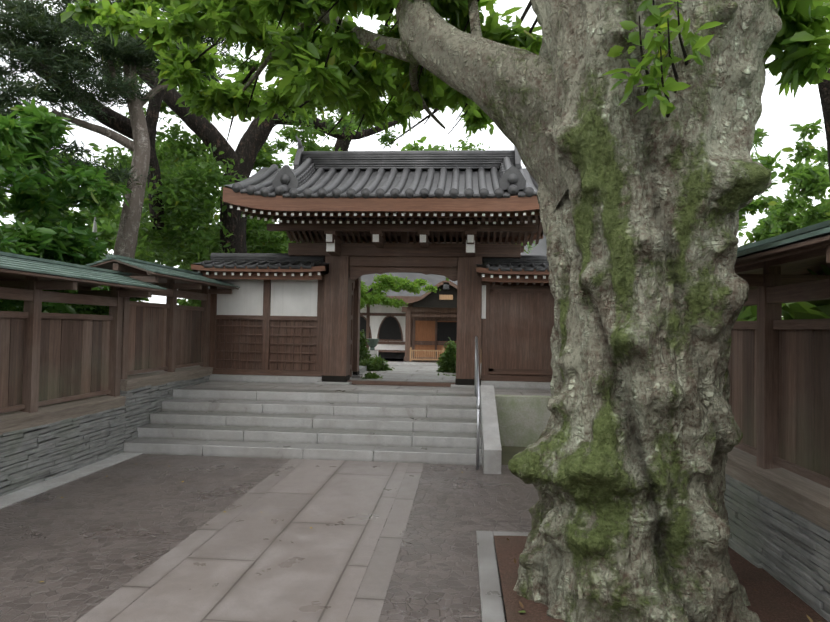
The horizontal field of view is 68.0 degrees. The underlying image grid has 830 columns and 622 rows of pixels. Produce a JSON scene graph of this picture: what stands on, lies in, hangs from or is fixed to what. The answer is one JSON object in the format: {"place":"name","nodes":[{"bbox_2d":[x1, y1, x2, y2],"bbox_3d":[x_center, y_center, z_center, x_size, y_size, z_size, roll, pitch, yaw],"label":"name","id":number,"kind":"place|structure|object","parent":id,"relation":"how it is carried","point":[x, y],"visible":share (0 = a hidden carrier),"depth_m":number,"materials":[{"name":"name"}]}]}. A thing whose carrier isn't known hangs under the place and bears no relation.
{"place":"outdoors","nodes":[
{"label":"outdoors","id":0,"kind":"place"},
{"bbox_2d":[0,0,244,374],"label":"pine","id":1,"kind":"object","parent":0,"point":[34,27],"depth_m":10.39,"materials":[{"name":"plant"}]},
{"bbox_2d":[76,459,423,621],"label":"stone path","id":2,"kind":"structure","parent":0,"point":[270,555],"depth_m":4.79,"materials":[{"name":"stone"}]},
{"bbox_2d":[209,271,323,376],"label":"side wall","id":3,"kind":"structure","parent":0,"point":[266,343],"depth_m":11.49,"materials":[{"name":"brown wood"}]},
{"bbox_2d":[191,264,328,279],"bbox_3d":[-2.757,-0.744,11.559,2.440,0.375,1.240,1,-2,5],"label":"roof timber","id":4,"kind":"object","parent":3,"relation":"on","point":[323,269],"visible":0.6,"depth_m":11.03,"materials":[{"name":"brown wood"}]},
{"bbox_2d":[198,271,319,275],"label":"rafter ends","id":5,"kind":"object","parent":4,"relation":"attached to","point":[275,274],"visible":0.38,"depth_m":10.99,"materials":[{"name":"paint"}]},
{"bbox_2d":[194,253,328,268],"bbox_3d":[-2.754,-0.910,11.564,2.440,0.346,1.274,1,-2,5],"label":"tiled roof","id":6,"kind":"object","parent":4,"relation":"on","point":[259,260],"visible":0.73,"depth_m":11.38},
{"bbox_2d":[4,0,535,286],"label":"tree","id":7,"kind":"object","parent":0,"point":[187,235],"depth_m":13.79,"materials":[{"name":"green plant"}]},
{"bbox_2d":[360,273,436,309],"bbox_3d":[-0.848,0.485,16.451,1.497,3.073,4.765,0,-2,29],"label":"tree","id":8,"kind":"object","parent":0,"point":[375,295],"depth_m":16.39,"materials":[{"name":"green plant"}]},
{"bbox_2d":[382,358,439,365],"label":"hall steps","id":9,"kind":"structure","parent":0,"point":[393,361],"depth_m":27.36,"materials":[{"name":"grey stone"}]},
{"bbox_2d":[0,0,829,316],"label":"sky","id":10,"kind":"structure","parent":0,"point":[778,113],"materials":[{"name":"white"}]},
{"bbox_2d":[360,301,481,360],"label":"hall","id":11,"kind":"structure","parent":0,"point":[413,315],"depth_m":30.57,"materials":[{"name":"white paint"}]},
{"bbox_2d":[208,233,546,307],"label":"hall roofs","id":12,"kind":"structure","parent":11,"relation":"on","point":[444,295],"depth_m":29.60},
{"bbox_2d":[360,316,456,358],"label":"windows","id":13,"kind":"structure","parent":11,"relation":"attached to","point":[390,329],"depth_m":30.56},
{"bbox_2d":[410,347,443,360],"bbox_3d":[1.395,2.007,28.012,3.280,0.640,0.080,1,-2,5],"label":"wooden railing","id":14,"kind":"object","parent":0,"point":[418,359],"visible":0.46,"depth_m":28.07,"materials":[{"name":"brown wood"}]},
{"bbox_2d":[501,446,525,464],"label":"ground","id":15,"kind":"structure","parent":0,"point":[509,453],"depth_m":9.20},
{"bbox_2d":[0,406,125,496],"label":"fence base","id":16,"kind":"object","parent":15,"relation":"on","point":[31,456],"visible":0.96,"depth_m":7.13,"materials":[{"name":"stone"}]},
{"bbox_2d":[0,271,153,435],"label":"fence","id":17,"kind":"object","parent":16,"relation":"on","point":[55,367],"visible":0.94,"depth_m":7.27,"materials":[{"name":"brown wood"}]},
{"bbox_2d":[0,251,166,291],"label":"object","id":18,"kind":"object","parent":17,"relation":"on","point":[20,264],"visible":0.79,"depth_m":7.03,"materials":[{"name":"green metal"}]},
{"bbox_2d":[0,452,142,508],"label":"stone curb","id":19,"kind":"structure","parent":15,"relation":"on","point":[26,493],"depth_m":6.95,"materials":[{"name":"stone"}]},
{"bbox_2d":[0,97,149,314],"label":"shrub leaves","id":20,"kind":"object","parent":15,"relation":"on","point":[31,136],"visible":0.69,"depth_m":8.71,"materials":[{"name":"green plant"}]},
{"bbox_2d":[92,217,108,288],"bbox_3d":[-6.445,0.068,12.274,0.951,3.900,0.951,1,-2,5],"label":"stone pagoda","id":21,"kind":"object","parent":15,"relation":"on","point":[94,226],"visible":0.06,"depth_m":12.30,"materials":[{"name":"stone"}]},
{"bbox_2d":[120,375,209,449],"bbox_3d":[-4.073,1.595,9.971,0.337,0.932,2.830,1,-2,5],"label":"fence base","id":22,"kind":"object","parent":15,"relation":"on","point":[142,404],"visible":0.33,"depth_m":9.07,"materials":[{"name":"stone"}]},
{"bbox_2d":[113,263,232,390],"bbox_3d":[-4.044,0.272,10.069,1.020,1.777,3.150,1,-2,5],"label":"fence","id":23,"kind":"object","parent":22,"relation":"on","point":[169,337],"visible":0.79,"depth_m":9.96,"materials":[{"name":"brown wood"}]},
{"bbox_2d":[85,255,239,288],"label":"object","id":24,"kind":"structure","parent":23,"relation":"on","point":[155,268],"depth_m":9.11,"materials":[{"name":"green metal"}]},
{"bbox_2d":[0,454,538,621],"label":"paved ground","id":25,"kind":"structure","parent":15,"relation":"on","point":[84,545],"depth_m":5.43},
{"bbox_2d":[474,336,479,469],"bbox_3d":[0.893,1.222,8.867,0.040,1.688,2.190,1,-2,5],"label":"step handrail","id":26,"kind":"object","parent":25,"relation":"on","point":[477,388],"visible":1,"depth_m":8.07,"materials":[{"name":"metal"}]},
{"bbox_2d":[124,386,481,465],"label":"stone steps","id":27,"kind":"structure","parent":15,"relation":"on","point":[402,427],"depth_m":8.96,"materials":[{"name":"stone"}]},
{"bbox_2d":[139,365,551,446],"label":"gate terrace","id":28,"kind":"structure","parent":15,"relation":"on","point":[523,415],"depth_m":10.32,"materials":[{"name":"stone"}]},
{"bbox_2d":[208,374,321,383],"bbox_3d":[-2.792,1.272,11.501,2.200,0.150,0.320,1,-2,5],"label":"stone base","id":29,"kind":"object","parent":28,"relation":"on","point":[264,379],"visible":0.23,"depth_m":11.34,"materials":[{"name":"stone"}]},
{"bbox_2d":[350,364,384,377],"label":"garden edging stones","id":30,"kind":"object","parent":28,"relation":"on","point":[362,369],"visible":0.12,"depth_m":14.13,"materials":[{"name":"stone"}]},
{"bbox_2d":[366,339,378,358],"bbox_3d":[-1.414,1.258,20.407,0.480,0.680,0.480,1,-2,5],"label":"bronze urn","id":31,"kind":"object","parent":28,"relation":"on","point":[372,343],"visible":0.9,"depth_m":20.24,"materials":[{"name":"stone"}]},
{"bbox_2d":[316,371,480,387],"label":"pillar bases","id":32,"kind":"object","parent":28,"relation":"on","point":[342,380],"visible":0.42,"depth_m":11.14,"materials":[{"name":"grey stone"}]},
{"bbox_2d":[267,221,537,386],"bbox_3d":[-0.187,-0.124,11.830,4.700,3.010,2.620,1,-2,5],"label":"gate frame","id":33,"kind":"object","parent":28,"relation":"on","point":[341,325],"visible":0.85,"depth_m":11.20,"materials":[{"name":"brown wood"}]},
{"bbox_2d":[223,186,542,245],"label":"roof eaves","id":34,"kind":"object","parent":33,"relation":"on","point":[455,207],"visible":0.48,"depth_m":10.02,"materials":[{"name":"brown wood"}]},
{"bbox_2d":[225,136,537,197],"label":"gate roof tiles","id":35,"kind":"object","parent":34,"relation":"on","point":[425,174],"visible":0.6,"depth_m":11.11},
{"bbox_2d":[230,206,537,244],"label":"rafter ends","id":36,"kind":"object","parent":34,"relation":"attached to","point":[371,214],"visible":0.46,"depth_m":10.07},
{"bbox_2d":[326,234,474,252],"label":"beam end caps","id":37,"kind":"object","parent":33,"relation":"attached to","point":[470,248],"visible":1,"depth_m":10.58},
{"bbox_2d":[349,266,457,280],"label":"lintel","id":38,"kind":"structure","parent":33,"relation":"attached to","point":[450,273],"depth_m":11.33,"materials":[{"name":"brown wood"}]},
{"bbox_2d":[359,329,455,378],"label":"garden bushes","id":39,"kind":"object","parent":28,"relation":"on","point":[447,360],"visible":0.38,"depth_m":14.88,"materials":[{"name":"green plant"}]},
{"bbox_2d":[481,380,550,389],"bbox_3d":[2.167,1.347,11.109,1.950,0.150,0.320,1,-2,5],"label":"stone base","id":40,"kind":"object","parent":28,"relation":"on","point":[520,385],"visible":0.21,"depth_m":10.98,"materials":[{"name":"stone"}]},
{"bbox_2d":[481,274,553,381],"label":"side wall","id":41,"kind":"structure","parent":40,"relation":"on","point":[517,324],"depth_m":11.12,"materials":[{"name":"brown wood"}]},
{"bbox_2d":[481,285,485,318],"bbox_3d":[1.247,-0.163,11.147,0.075,0.600,0.020,1,-2,5],"label":"wall plaster strip","id":42,"kind":"object","parent":41,"relation":"attached to","point":[483,316],"visible":0.93,"depth_m":11.14,"materials":[{"name":"white paint"}]},
{"bbox_2d":[476,267,548,284],"bbox_3d":[2.202,-0.668,11.168,2.190,0.375,1.240,1,-2,5],"label":"roof timber","id":43,"kind":"object","parent":41,"relation":"on","point":[512,280],"visible":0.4,"depth_m":10.71,"materials":[{"name":"brown wood"}]},
{"bbox_2d":[476,255,548,270],"bbox_3d":[2.205,-0.835,11.172,2.190,0.346,1.274,1,-2,5],"label":"tiled roof","id":44,"kind":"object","parent":43,"relation":"on","point":[532,262],"visible":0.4,"depth_m":11.03,"materials":[{"name":"grey tile"}]},
{"bbox_2d":[482,274,545,278],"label":"rafter ends","id":45,"kind":"object","parent":43,"relation":"attached to","point":[526,277],"visible":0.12,"depth_m":10.64,"materials":[{"name":"paint"}]},
{"bbox_2d":[0,136,828,315],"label":"tree leaves","id":46,"kind":"object","parent":15,"relation":"on","point":[105,217],"visible":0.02,"depth_m":33.21,"materials":[{"name":"green plant"}]},
{"bbox_2d":[480,385,501,473],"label":"stair side wall","id":47,"kind":"structure","parent":15,"relation":"on","point":[491,452],"depth_m":8.19,"materials":[{"name":"stone"}]},
{"bbox_2d":[476,531,528,621],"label":"planter kerb","id":48,"kind":"structure","parent":15,"relation":"on","point":[492,606],"depth_m":4.34,"materials":[{"name":"stone"}]},
{"bbox_2d":[494,536,827,621],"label":"planter soil","id":49,"kind":"structure","parent":15,"relation":"on","point":[771,599],"depth_m":3.97,"materials":[{"name":"brown soil"}]},
{"bbox_2d":[60,0,829,621],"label":"tree","id":50,"kind":"object","parent":49,"relation":"in","point":[619,464],"depth_m":3.53,"materials":[{"name":"grey plant"}]},
{"bbox_2d":[603,0,722,117],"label":"leaves","id":51,"kind":"object","parent":50,"relation":"attached to","point":[696,42],"depth_m":3.17,"materials":[{"name":"green plant"}]},
{"bbox_2d":[507,538,812,621],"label":"fallen leaves","id":52,"kind":"object","parent":49,"relation":"on","point":[524,611],"visible":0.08,"depth_m":3.70,"materials":[{"name":"brown plant"}]},
{"bbox_2d":[724,473,829,621],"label":"fence base","id":53,"kind":"object","parent":15,"relation":"on","point":[787,548],"visible":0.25,"depth_m":4.18,"materials":[{"name":"stone"}]},
{"bbox_2d":[725,233,829,531],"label":"fence","id":54,"kind":"object","parent":53,"relation":"on","point":[779,374],"visible":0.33,"depth_m":4.45,"materials":[{"name":"brown wood"}]},
{"bbox_2d":[736,220,829,289],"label":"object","id":55,"kind":"object","parent":54,"relation":"on","point":[811,231],"depth_m":3.96,"materials":[{"name":"green metal"}]},
{"bbox_2d":[736,264,829,320],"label":"leaf plant","id":56,"kind":"object","parent":15,"relation":"on","point":[818,309],"visible":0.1,"depth_m":5.22,"materials":[{"name":"green plant"}]},
{"bbox_2d":[738,68,829,233],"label":"tree","id":57,"kind":"object","parent":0,"point":[808,181],"depth_m":8.35,"materials":[{"name":"green plant"}]}
]}

